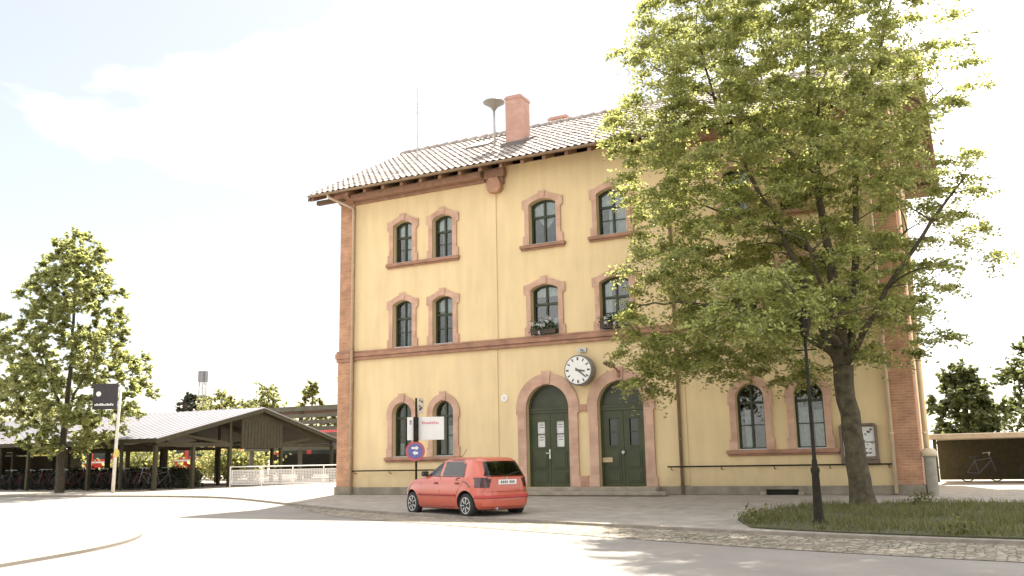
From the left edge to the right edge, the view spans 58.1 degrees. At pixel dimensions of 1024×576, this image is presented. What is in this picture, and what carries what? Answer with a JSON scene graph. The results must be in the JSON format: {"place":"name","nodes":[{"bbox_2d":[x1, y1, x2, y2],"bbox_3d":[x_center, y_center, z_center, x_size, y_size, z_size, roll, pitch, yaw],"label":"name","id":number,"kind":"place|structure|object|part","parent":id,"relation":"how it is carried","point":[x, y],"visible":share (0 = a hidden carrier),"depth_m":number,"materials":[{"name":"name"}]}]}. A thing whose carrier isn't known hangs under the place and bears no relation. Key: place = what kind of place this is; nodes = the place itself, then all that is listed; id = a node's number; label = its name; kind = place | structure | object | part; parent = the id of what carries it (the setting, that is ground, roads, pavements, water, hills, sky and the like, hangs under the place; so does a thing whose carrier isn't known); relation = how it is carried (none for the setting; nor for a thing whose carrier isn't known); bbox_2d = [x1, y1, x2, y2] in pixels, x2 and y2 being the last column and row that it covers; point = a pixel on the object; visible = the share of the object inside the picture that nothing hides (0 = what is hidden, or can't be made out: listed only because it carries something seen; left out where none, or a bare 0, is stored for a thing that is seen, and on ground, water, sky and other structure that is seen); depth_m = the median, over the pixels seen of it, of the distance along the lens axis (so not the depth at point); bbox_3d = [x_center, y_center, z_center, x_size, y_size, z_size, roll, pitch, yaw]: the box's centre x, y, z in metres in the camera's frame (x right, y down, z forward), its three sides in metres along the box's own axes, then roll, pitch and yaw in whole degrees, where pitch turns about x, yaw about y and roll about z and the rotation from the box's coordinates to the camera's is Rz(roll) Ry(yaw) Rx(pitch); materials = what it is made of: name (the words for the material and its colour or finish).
{"place":"outdoors","nodes":[
{"label":"outdoors","id":0,"kind":"place"},
{"bbox_2d":[0,507,141,567],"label":"corner pavement","id":1,"kind":"structure","parent":0,"point":[25,533],"depth_m":20.46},
{"bbox_2d":[0,473,375,502],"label":"forecourt","id":2,"kind":"structure","parent":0,"point":[303,493],"depth_m":40.50,"materials":[{"name":"grey concrete"}]},
{"bbox_2d":[0,470,18,489],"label":"bicycle","id":3,"kind":"object","parent":2,"relation":"on","point":[8,479],"visible":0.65,"depth_m":49.60,"materials":[{"name":"paint"}]},
{"bbox_2d":[2,470,30,489],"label":"bicycle","id":4,"kind":"object","parent":2,"relation":"on","point":[12,480],"visible":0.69,"depth_m":49.08,"materials":[{"name":"paint"}]},
{"bbox_2d":[9,469,38,489],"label":"bicycle","id":5,"kind":"object","parent":2,"relation":"on","point":[21,480],"visible":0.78,"depth_m":48.60,"materials":[{"name":"paint"}]},
{"bbox_2d":[19,470,50,489],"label":"bicycle","id":6,"kind":"object","parent":2,"relation":"on","point":[33,480],"visible":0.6,"depth_m":48.41,"materials":[{"name":"paint"}]},
{"bbox_2d":[29,469,54,489],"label":"bicycle","id":7,"kind":"object","parent":2,"relation":"on","point":[42,480],"visible":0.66,"depth_m":47.96,"materials":[{"name":"paint"}]},
{"bbox_2d":[34,469,53,489],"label":"bicycle","id":8,"kind":"object","parent":2,"relation":"on","point":[44,479],"visible":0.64,"depth_m":47.40,"materials":[{"name":"paint"}]},
{"bbox_2d":[44,472,73,489],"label":"bicycle","id":9,"kind":"object","parent":2,"relation":"on","point":[54,479],"visible":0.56,"depth_m":47.09,"materials":[{"name":"paint"}]},
{"bbox_2d":[53,469,78,489],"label":"bicycle","id":10,"kind":"object","parent":2,"relation":"on","point":[70,480],"visible":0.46,"depth_m":47.18,"materials":[{"name":"paint"}]},
{"bbox_2d":[65,468,91,489],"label":"bicycle","id":11,"kind":"object","parent":2,"relation":"on","point":[66,483],"visible":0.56,"depth_m":46.66,"materials":[{"name":"paint"}]},
{"bbox_2d":[0,224,163,492],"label":"maple tree","id":12,"kind":"object","parent":2,"relation":"on","point":[85,282],"visible":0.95,"depth_m":42.37,"materials":[{"name":"green plant"}]},
{"bbox_2d":[79,469,108,489],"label":"bicycle","id":13,"kind":"object","parent":2,"relation":"on","point":[93,480],"visible":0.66,"depth_m":46.62,"materials":[{"name":"paint"}]},
{"bbox_2d":[83,468,116,489],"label":"bicycle","id":14,"kind":"object","parent":2,"relation":"on","point":[91,483],"visible":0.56,"depth_m":46.34,"materials":[{"name":"paint"}]},
{"bbox_2d":[0,464,203,488],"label":"clipped hedge","id":15,"kind":"object","parent":2,"relation":"on","point":[181,475],"visible":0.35,"depth_m":48.11,"materials":[{"name":"green plant"}]},
{"bbox_2d":[90,468,117,489],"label":"bicycle","id":16,"kind":"object","parent":2,"relation":"on","point":[95,482],"visible":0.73,"depth_m":45.63,"materials":[{"name":"paint"}]},
{"bbox_2d":[92,383,121,492],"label":"sign mast","id":17,"kind":"object","parent":2,"relation":"on","point":[105,396],"visible":0.97,"depth_m":40.63,"materials":[{"name":"white metal"}]},
{"bbox_2d":[105,469,131,489],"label":"bicycle","id":18,"kind":"object","parent":2,"relation":"on","point":[117,482],"visible":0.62,"depth_m":45.74,"materials":[{"name":"paint"}]},
{"bbox_2d":[115,468,137,489],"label":"bicycle","id":19,"kind":"object","parent":2,"relation":"on","point":[128,482],"visible":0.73,"depth_m":45.22,"materials":[{"name":"paint"}]},
{"bbox_2d":[126,467,150,489],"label":"bicycle","id":20,"kind":"object","parent":2,"relation":"on","point":[138,480],"visible":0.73,"depth_m":44.72,"materials":[{"name":"metal"}]},
{"bbox_2d":[134,467,157,489],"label":"bicycle","id":21,"kind":"object","parent":2,"relation":"on","point":[150,471],"visible":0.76,"depth_m":44.31,"materials":[{"name":"metal"}]},
{"bbox_2d":[77,449,242,478],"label":"train carriage","id":22,"kind":"object","parent":2,"relation":"on","point":[101,457],"visible":0.05,"depth_m":72.86,"materials":[{"name":"red metal"}]},
{"bbox_2d":[93,453,112,458],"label":"window","id":23,"kind":"structure","parent":22,"relation":"in","point":[95,455],"depth_m":76.86,"materials":[{"name":"black glass"}]},
{"bbox_2d":[169,450,184,456],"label":"window","id":24,"kind":"structure","parent":22,"relation":"in","point":[177,451],"depth_m":72.74,"materials":[{"name":"black glass"}]},
{"bbox_2d":[188,450,209,456],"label":"window","id":25,"kind":"structure","parent":22,"relation":"in","point":[189,452],"depth_m":71.80,"materials":[{"name":"black glass"}]},
{"bbox_2d":[144,467,176,489],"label":"bicycle","id":26,"kind":"object","parent":2,"relation":"on","point":[162,479],"visible":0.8,"depth_m":44.45,"materials":[{"name":"metal"}]},
{"bbox_2d":[0,407,336,490],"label":"bicycle shelter","id":27,"kind":"object","parent":2,"relation":"on","point":[217,431],"visible":0.62,"depth_m":49.54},
{"bbox_2d":[198,371,207,404],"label":"lattice mast","id":28,"kind":"object","parent":2,"relation":"on","point":[202,376],"visible":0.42,"depth_m":94.55,"materials":[{"name":"metal"}]},
{"bbox_2d":[189,387,251,475],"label":"bushy tree","id":29,"kind":"object","parent":2,"relation":"on","point":[225,402],"visible":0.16,"depth_m":85.64,"materials":[{"name":"green plant"}]},
{"bbox_2d":[229,464,335,486],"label":"fence","id":30,"kind":"object","parent":2,"relation":"on","point":[231,478],"visible":0.65,"depth_m":46.89,"materials":[{"name":"white metal"}]},
{"bbox_2d":[244,404,336,480],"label":"platform canopy","id":31,"kind":"object","parent":2,"relation":"on","point":[300,412],"visible":0.12,"depth_m":60.48,"materials":[{"name":"wood"}]},
{"bbox_2d":[273,429,336,477],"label":"train carriage","id":32,"kind":"object","parent":2,"relation":"on","point":[315,457],"visible":0.1,"depth_m":66.60,"materials":[{"name":"red paint"},{"name":"glass"},{"name":"black iron"}]},
{"bbox_2d":[283,450,306,454],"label":"window","id":33,"kind":"structure","parent":32,"relation":"in","point":[292,451],"depth_m":67.42,"materials":[{"name":"black glass"}]},
{"bbox_2d":[311,437,336,453],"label":"window","id":34,"kind":"structure","parent":32,"relation":"in","point":[334,450],"depth_m":66.19,"materials":[{"name":"black glass"}]},
{"bbox_2d":[295,380,331,426],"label":"slender tree","id":35,"kind":"object","parent":2,"relation":"on","point":[312,391],"visible":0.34,"depth_m":81.83,"materials":[{"name":"green plant"}]},
{"bbox_2d":[0,497,1023,575],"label":"road","id":36,"kind":"structure","parent":0,"point":[204,537],"depth_m":15.14,"materials":[{"name":"grey asphalt"}]},
{"bbox_2d":[0,507,141,563],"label":"corner kerb","id":37,"kind":"structure","parent":36,"relation":"on","point":[138,527],"depth_m":19.32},
{"bbox_2d":[0,0,1023,464],"label":"sky","id":38,"kind":"structure","parent":0,"point":[190,139],"materials":[{"name":"white"}]},
{"bbox_2d":[120,453,1023,497],"bbox_3d":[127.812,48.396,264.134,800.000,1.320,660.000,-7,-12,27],"label":"ground","id":39,"kind":"structure","parent":0,"point":[1011,482],"depth_m":34.51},
{"bbox_2d":[0,391,62,421],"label":"bushy tree","id":40,"kind":"object","parent":39,"relation":"on","point":[52,412],"visible":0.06,"depth_m":102.46,"materials":[{"name":"green plant"}]},
{"bbox_2d":[34,453,98,467],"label":"bright shrub","id":41,"kind":"object","parent":39,"relation":"on","point":[83,466],"visible":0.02,"depth_m":75.22,"materials":[{"name":"plant"}]},
{"bbox_2d":[98,450,202,473],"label":"bright shrub","id":42,"kind":"object","parent":39,"relation":"on","point":[140,459],"visible":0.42,"depth_m":70.05,"materials":[{"name":"green plant"}]},
{"bbox_2d":[175,391,202,411],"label":"dark tree","id":43,"kind":"object","parent":39,"relation":"on","point":[186,402],"visible":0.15,"depth_m":86.36,"materials":[{"name":"green plant"}]},
{"bbox_2d":[182,449,291,480],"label":"bright shrub","id":44,"kind":"object","parent":39,"relation":"on","point":[239,458],"visible":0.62,"depth_m":65.59,"materials":[{"name":"plant"}]},
{"bbox_2d":[243,382,307,475],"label":"bushy tree","id":45,"kind":"object","parent":39,"relation":"on","point":[261,401],"visible":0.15,"depth_m":84.74,"materials":[{"name":"green plant"}]},
{"bbox_2d":[323,377,337,425],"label":"slender tree","id":46,"kind":"object","parent":39,"relation":"on","point":[332,417],"visible":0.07,"depth_m":81.15,"materials":[{"name":"green plant"}]},
{"bbox_2d":[0,495,1023,544],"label":"kerb","id":47,"kind":"structure","parent":39,"relation":"on","point":[938,539],"depth_m":18.43,"materials":[{"name":"concrete"}]},
{"bbox_2d":[925,358,1014,443],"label":"dense tree","id":48,"kind":"object","parent":39,"relation":"on","point":[958,402],"visible":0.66,"depth_m":42.66,"materials":[{"name":"green plant"}]},
{"bbox_2d":[929,432,1023,481],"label":"open shed","id":49,"kind":"structure","parent":39,"relation":"on","point":[957,450],"depth_m":36.04,"materials":[{"name":"brown wood"}]},
{"bbox_2d":[958,452,1005,481],"bbox_3d":[17.202,6.558,33.785,1.720,1.060,0.574,-2,-11,2],"label":"bicycle","id":50,"kind":"object","parent":39,"relation":"on","point":[976,473],"visible":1,"depth_m":33.76,"materials":[{"name":"paint"}]},
{"bbox_2d":[970,336,1023,431],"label":"dense tree","id":51,"kind":"object","parent":39,"relation":"on","point":[1010,371],"visible":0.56,"depth_m":46.04,"materials":[{"name":"green plant"}]},
{"bbox_2d":[290,505,1023,561],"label":"cobbled parking strip","id":52,"kind":"object","parent":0,"point":[990,552],"visible":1,"depth_m":15.56,"materials":[{"name":"stone"}]},
{"bbox_2d":[297,486,1023,539],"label":"station pavement","id":53,"kind":"structure","parent":0,"point":[709,511],"depth_m":23.31,"materials":[{"name":"stone"}]},
{"bbox_2d":[406,397,443,479],"bbox_3d":[-2.557,4.751,27.034,1.125,3.080,0.150,-1,-10,0],"label":"sign post","id":54,"kind":"object","parent":53,"relation":"on","point":[425,428],"visible":0.99,"depth_m":27.17,"materials":[{"name":"white metal"}]},
{"bbox_2d":[407,451,528,515],"bbox_3d":[-1.182,4.872,23.198,1.718,1.624,3.736,7,-13,-37],"label":"parked car","id":55,"kind":"object","parent":53,"relation":"on","point":[468,486],"visible":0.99,"depth_m":22.01,"materials":[{"name":"red paint"}]},
{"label":"side window","id":56,"kind":"part","parent":55,"relation":"part of","materials":[{"name":"grey glass"}]},
{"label":"side window","id":57,"kind":"part","parent":55,"relation":"part of","materials":[{"name":"grey glass"}]},
{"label":"rear window","id":58,"kind":"part","parent":55,"relation":"part of","materials":[{"name":"black glass"}]},
{"bbox_2d":[306,47,939,495],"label":"station building","id":59,"kind":"structure","parent":53,"relation":"on","point":[462,261],"depth_m":30.57,"materials":[{"name":"yellow paint"}]},
{"bbox_2d":[394,403,406,456],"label":"window","id":60,"kind":"structure","parent":59,"relation":"in","point":[403,446],"depth_m":32.55,"materials":[{"name":"green paint"}]},
{"bbox_2d":[393,301,411,347],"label":"window","id":61,"kind":"structure","parent":59,"relation":"in","point":[406,318],"depth_m":33.25,"materials":[{"name":"green paint"}]},
{"bbox_2d":[397,222,411,262],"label":"window","id":62,"kind":"structure","parent":59,"relation":"in","point":[403,232],"depth_m":33.80,"materials":[{"name":"glass"}]},
{"bbox_2d":[412,87,422,159],"bbox_3d":[-3.873,-6.652,37.697,0.480,3.350,0.340,0,-11,-7],"label":"roof aerial","id":63,"kind":"object","parent":59,"relation":"on","point":[417,107],"visible":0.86,"depth_m":37.73,"materials":[{"name":"metal"}]},
{"bbox_2d":[433,297,452,344],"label":"window","id":64,"kind":"structure","parent":59,"relation":"in","point":[442,305],"depth_m":32.51,"materials":[{"name":"green paint"}]},
{"bbox_2d":[436,216,451,257],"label":"window","id":65,"kind":"structure","parent":59,"relation":"in","point":[444,226],"depth_m":33.05,"materials":[{"name":"glass"}]},
{"bbox_2d":[436,401,452,455],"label":"window","id":66,"kind":"structure","parent":59,"relation":"in","point":[449,429],"depth_m":31.72,"materials":[{"name":"green paint"}]},
{"bbox_2d":[483,97,504,145],"bbox_3d":[-0.678,-6.292,35.301,0.840,1.950,0.840,-7,-12,27],"label":"roof siren","id":67,"kind":"object","parent":59,"relation":"on","point":[493,103],"visible":0.97,"depth_m":35.24,"materials":[{"name":"metal"}]},
{"bbox_2d":[501,394,507,401],"bbox_3d":[-0.252,3.661,30.617,0.250,0.250,0.034,-7,-12,27],"label":"wall plaque","id":68,"kind":"object","parent":59,"relation":"attached to","point":[504,397],"depth_m":30.60,"materials":[{"name":"white paint"}]},
{"bbox_2d":[528,316,558,334],"bbox_3d":[1.037,1.257,30.202,1.060,0.671,0.461,-7,-12,27],"label":"flower box","id":69,"kind":"object","parent":59,"relation":"attached to","point":[539,330],"visible":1,"depth_m":30.11,"materials":[{"name":"green plant"}]},
{"bbox_2d":[531,200,555,244],"bbox_3d":[1.106,-2.223,31.115,1.000,1.554,0.340,-7,-12,27],"label":"window","id":70,"kind":"structure","parent":59,"relation":"in","point":[545,212],"depth_m":31.27,"materials":[{"name":"glass"}]},
{"bbox_2d":[532,285,558,335],"bbox_3d":[1.161,0.735,30.564,0.994,1.694,0.333,-7,-12,27],"label":"window","id":71,"kind":"structure","parent":59,"relation":"in","point":[547,292],"depth_m":30.72,"materials":[{"name":"green paint"}]},
{"bbox_2d":[529,385,570,486],"bbox_3d":[1.245,4.770,29.831,1.514,3.257,0.175,-7,-12,27],"label":"door","id":72,"kind":"structure","parent":59,"relation":"in","point":[549,441],"depth_m":29.84,"materials":[{"name":"green paint"}]},
{"bbox_2d":[564,348,595,385],"bbox_3d":[2.169,2.501,29.297,0.972,1.220,0.441,-7,-12,27],"label":"wall clock","id":73,"kind":"object","parent":59,"relation":"attached to","point":[579,369],"depth_m":29.10,"materials":[{"name":"white paint"}]},
{"bbox_2d":[603,361,619,376],"bbox_3d":[3.064,2.499,28.334,0.160,0.410,1.085,-7,-12,27],"label":"wall lamp","id":74,"kind":"object","parent":59,"relation":"attached to","point":[612,366],"visible":0.91,"depth_m":28.31,"materials":[{"name":"metal"}]},
{"bbox_2d":[599,189,625,234],"bbox_3d":[3.291,-2.473,29.990,1.000,1.554,0.333,-7,-12,27],"label":"window","id":75,"kind":"structure","parent":59,"relation":"in","point":[616,219],"depth_m":30.10,"materials":[{"name":"clear glass"}]},
{"bbox_2d":[598,311,629,329],"bbox_3d":[3.225,1.048,29.076,1.066,0.658,0.527,-7,-12,27],"label":"flower box","id":76,"kind":"object","parent":59,"relation":"attached to","point":[607,324],"visible":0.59,"depth_m":29.07,"materials":[{"name":"green plant"}]},
{"bbox_2d":[601,277,628,329],"bbox_3d":[3.346,0.486,29.443,0.997,1.694,0.333,-7,-12,27],"label":"window","id":77,"kind":"structure","parent":59,"relation":"in","point":[607,297],"depth_m":29.68,"materials":[{"name":"glass"}]},
{"bbox_2d":[600,381,646,486],"bbox_3d":[3.481,4.518,28.698,1.514,3.257,0.150,-7,-12,27],"label":"door","id":78,"kind":"structure","parent":59,"relation":"in","point":[623,455],"depth_m":28.68,"materials":[{"name":"green paint"}]},
{"bbox_2d":[723,169,748,206],"bbox_3d":[6.885,-2.883,28.147,0.820,1.554,0.333,-7,-12,27],"label":"window","id":79,"kind":"structure","parent":59,"relation":"in","point":[729,173],"depth_m":28.31,"materials":[{"name":"green paint"}]},
{"bbox_2d":[737,385,766,449],"bbox_3d":[7.011,3.768,26.915,0.814,1.884,0.333,-7,-12,27],"label":"window","id":80,"kind":"structure","parent":59,"relation":"in","point":[749,425],"depth_m":27.01,"materials":[{"name":"green paint"}]},
{"bbox_2d":[778,160,804,210],"bbox_3d":[8.331,-3.054,27.370,0.814,1.554,0.270,-7,-12,27],"label":"window","id":81,"kind":"structure","parent":59,"relation":"in","point":[781,205],"depth_m":27.49,"materials":[{"name":"green paint"}]},
{"bbox_2d":[786,257,813,289],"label":"window","id":82,"kind":"structure","parent":59,"relation":"in","point":[799,257],"depth_m":27.01,"materials":[{"name":"green paint"}]},
{"bbox_2d":[794,382,826,448],"bbox_3d":[8.472,3.601,26.166,0.814,1.884,0.333,-7,-12,27],"label":"window","id":83,"kind":"structure","parent":59,"relation":"in","point":[802,413],"depth_m":26.25,"materials":[{"name":"grey glass"}]},
{"bbox_2d":[839,423,880,463],"bbox_3d":[9.511,4.271,25.247,1.000,1.100,0.140,-7,-12,27],"label":"notice case","id":84,"kind":"object","parent":59,"relation":"attached to","point":[869,431],"visible":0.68,"depth_m":25.14,"materials":[{"name":"paper"}]},
{"bbox_2d":[737,495,1023,538],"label":"grass","id":85,"kind":"structure","parent":0,"point":[903,511],"depth_m":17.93,"materials":[{"name":"green plant"}]},
{"bbox_2d":[734,503,780,523],"bbox_3d":[4.737,4.400,17.903,0.740,0.448,0.874,2,-11,-17],"label":"weed clump","id":86,"kind":"object","parent":85,"relation":"on","point":[757,516],"visible":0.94,"depth_m":17.85,"materials":[{"name":"green plant"}]},
{"bbox_2d":[591,0,1023,504],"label":"locust tree","id":87,"kind":"object","parent":85,"relation":"on","point":[838,344],"visible":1,"depth_m":21.84,"materials":[{"name":"green plant"}]},
{"bbox_2d":[794,307,826,524],"bbox_3d":[5.696,2.406,17.562,0.351,4.140,0.351,5,-12,-30],"label":"street lamp","id":88,"kind":"object","parent":85,"relation":"on","point":[818,514],"visible":0.95,"depth_m":17.45,"materials":[{"name":"black metal"}]},
{"bbox_2d":[900,487,945,503],"bbox_3d":[9.298,4.819,21.076,0.880,0.534,0.875,2,-11,-19],"label":"weed clump","id":89,"kind":"object","parent":85,"relation":"on","point":[920,498],"visible":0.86,"depth_m":21.01,"materials":[{"name":"green plant"}]},
{"bbox_2d":[935,512,989,535],"bbox_3d":[7.332,3.886,15.059,0.830,0.444,0.802,-7,-12,27],"label":"weed clump","id":90,"kind":"object","parent":85,"relation":"on","point":[956,526],"visible":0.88,"depth_m":14.94,"materials":[{"name":"green plant"}]}
]}

